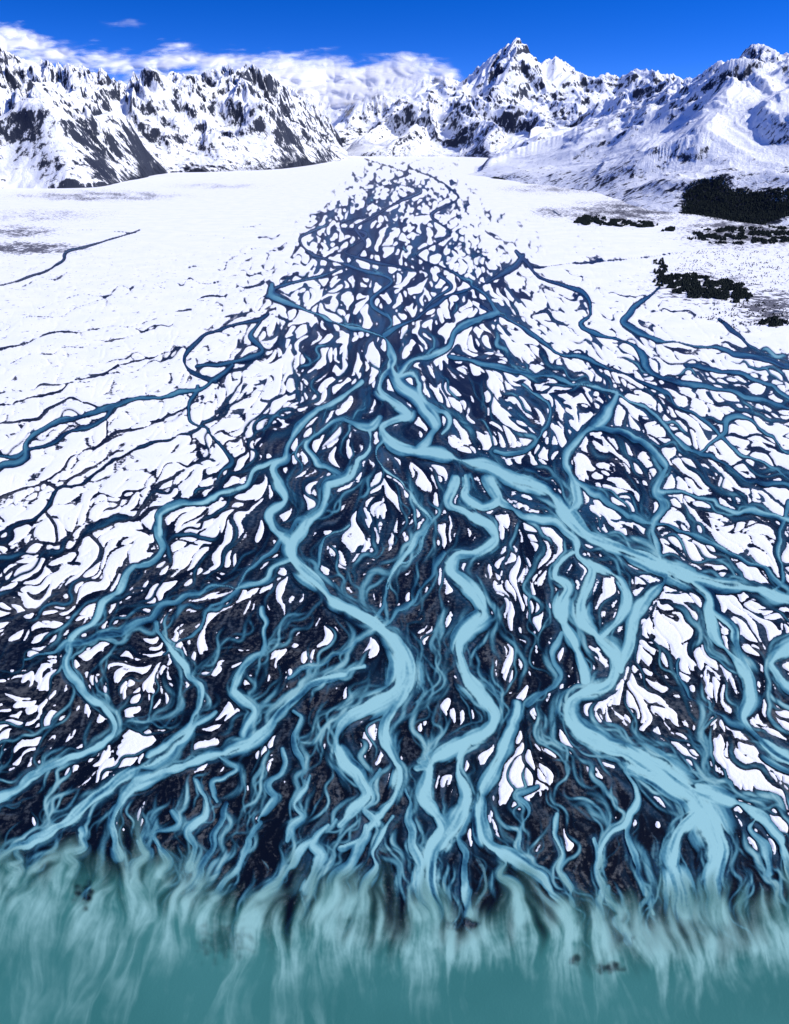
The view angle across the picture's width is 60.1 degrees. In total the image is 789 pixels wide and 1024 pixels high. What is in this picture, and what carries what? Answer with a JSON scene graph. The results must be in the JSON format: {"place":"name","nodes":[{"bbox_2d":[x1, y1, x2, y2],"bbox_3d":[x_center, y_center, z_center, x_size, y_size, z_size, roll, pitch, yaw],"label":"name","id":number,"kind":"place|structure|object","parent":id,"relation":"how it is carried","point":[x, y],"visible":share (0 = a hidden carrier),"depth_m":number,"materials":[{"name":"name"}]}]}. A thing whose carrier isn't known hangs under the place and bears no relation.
{"place":"outdoors","nodes":[
{"label":"outdoors","id":0,"kind":"place"},
{"bbox_2d":[0,27,71,55],"bbox_3d":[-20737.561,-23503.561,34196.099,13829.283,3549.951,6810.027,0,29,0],"label":"cloud","id":1,"kind":"structure","parent":0,"point":[12,34],"depth_m":34580.52,"materials":[{"name":"white"}]},
{"bbox_2d":[0,48,347,188],"bbox_3d":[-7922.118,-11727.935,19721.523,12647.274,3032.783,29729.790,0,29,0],"label":"snowy mountain range","id":2,"kind":"structure","parent":0,"point":[67,125],"depth_m":15453.44,"materials":[{"name":"white snow"}]},
{"bbox_2d":[0,35,455,102],"bbox_3d":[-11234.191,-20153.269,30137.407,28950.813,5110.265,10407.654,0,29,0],"label":"cloud","id":3,"kind":"structure","parent":0,"point":[163,64],"depth_m":29279.60,"materials":[{"name":"white"}]},
{"bbox_2d":[270,59,405,105],"bbox_3d":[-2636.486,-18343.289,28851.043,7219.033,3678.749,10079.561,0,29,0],"label":"cloud","id":4,"kind":"structure","parent":0,"point":[345,85],"depth_m":28619.63,"materials":[{"name":"white"}]},
{"bbox_2d":[0,156,788,973],"bbox_3d":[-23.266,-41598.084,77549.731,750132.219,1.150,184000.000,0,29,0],"label":"snow-covered ground","id":5,"kind":"structure","parent":0,"point":[120,312],"depth_m":1358.02,"materials":[{"name":"white snow"}]},
{"bbox_2d":[573,214,675,231],"bbox_3d":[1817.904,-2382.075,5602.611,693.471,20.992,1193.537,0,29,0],"label":"conifer forest","id":6,"kind":"object","parent":5,"relation":"on","point":[584,219],"visible":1,"depth_m":5547.09,"materials":[{"name":"black plant"}]},
{"bbox_2d":[569,206,788,327],"bbox_3d":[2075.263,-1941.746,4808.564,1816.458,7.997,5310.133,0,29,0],"label":"shrub thicket","id":7,"kind":"object","parent":5,"relation":"on","point":[773,314],"visible":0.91,"depth_m":3321.99,"materials":[{"name":"black plant"}]},
{"bbox_2d":[653,257,788,326],"bbox_3d":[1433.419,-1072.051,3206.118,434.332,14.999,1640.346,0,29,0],"label":"conifer forest","id":8,"kind":"object","parent":5,"relation":"on","point":[693,288],"visible":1,"depth_m":3123.12,"materials":[{"name":"black plant"}]},
{"bbox_2d":[687,225,788,244],"bbox_3d":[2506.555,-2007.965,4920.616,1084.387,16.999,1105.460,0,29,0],"label":"conifer forest","id":9,"kind":"object","parent":5,"relation":"on","point":[739,235],"visible":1,"depth_m":4838.94,"materials":[{"name":"black plant"}]},
{"bbox_2d":[0,164,788,944],"bbox_3d":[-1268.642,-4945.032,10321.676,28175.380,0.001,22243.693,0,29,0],"label":"braided river","id":10,"kind":"structure","parent":0,"point":[708,802],"depth_m":852.19,"materials":[{"name":"liquid"}]},
{"bbox_2d":[0,843,788,1023],"bbox_3d":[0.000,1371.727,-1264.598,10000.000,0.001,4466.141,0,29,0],"label":"glacial lake","id":11,"kind":"structure","parent":0,"point":[129,949],"depth_m":566.02,"materials":[{"name":"liquid"}]},
{"bbox_2d":[0,0,788,83],"label":"sky","id":12,"kind":"structure","parent":0,"point":[683,38],"materials":[{"name":"blue"}]},
{"bbox_2d":[396,55,444,71],"bbox_3d":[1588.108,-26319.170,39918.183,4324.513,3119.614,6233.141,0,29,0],"label":"cloud","id":13,"kind":"structure","parent":0,"point":[418,65],"depth_m":40139.95,"materials":[{"name":"white"}]},
{"bbox_2d":[199,38,691,149],"bbox_3d":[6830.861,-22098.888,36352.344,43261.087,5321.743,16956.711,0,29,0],"label":"snowy mountain range","id":14,"kind":"structure","parent":0,"point":[555,89],"depth_m":34607.76,"materials":[{"name":"white snow"}]},
{"bbox_2d":[346,77,687,157],"bbox_3d":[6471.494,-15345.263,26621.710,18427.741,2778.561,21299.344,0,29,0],"label":"snowy mountain range","id":15,"kind":"structure","parent":0,"point":[468,125],"depth_m":29182.20,"materials":[{"name":"white snow"}]},
{"bbox_2d":[468,43,788,225],"bbox_3d":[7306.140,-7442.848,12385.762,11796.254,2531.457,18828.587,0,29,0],"label":"snowy hillside","id":16,"kind":"structure","parent":0,"point":[728,120],"depth_m":9732.58,"materials":[{"name":"white snow"}]},
{"bbox_2d":[491,175,788,224],"bbox_3d":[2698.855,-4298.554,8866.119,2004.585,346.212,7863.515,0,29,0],"label":"hillside forest","id":17,"kind":"object","parent":16,"relation":"on","point":[746,216],"visible":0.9,"depth_m":6237.04,"materials":[{"name":"black plant"}]}
]}

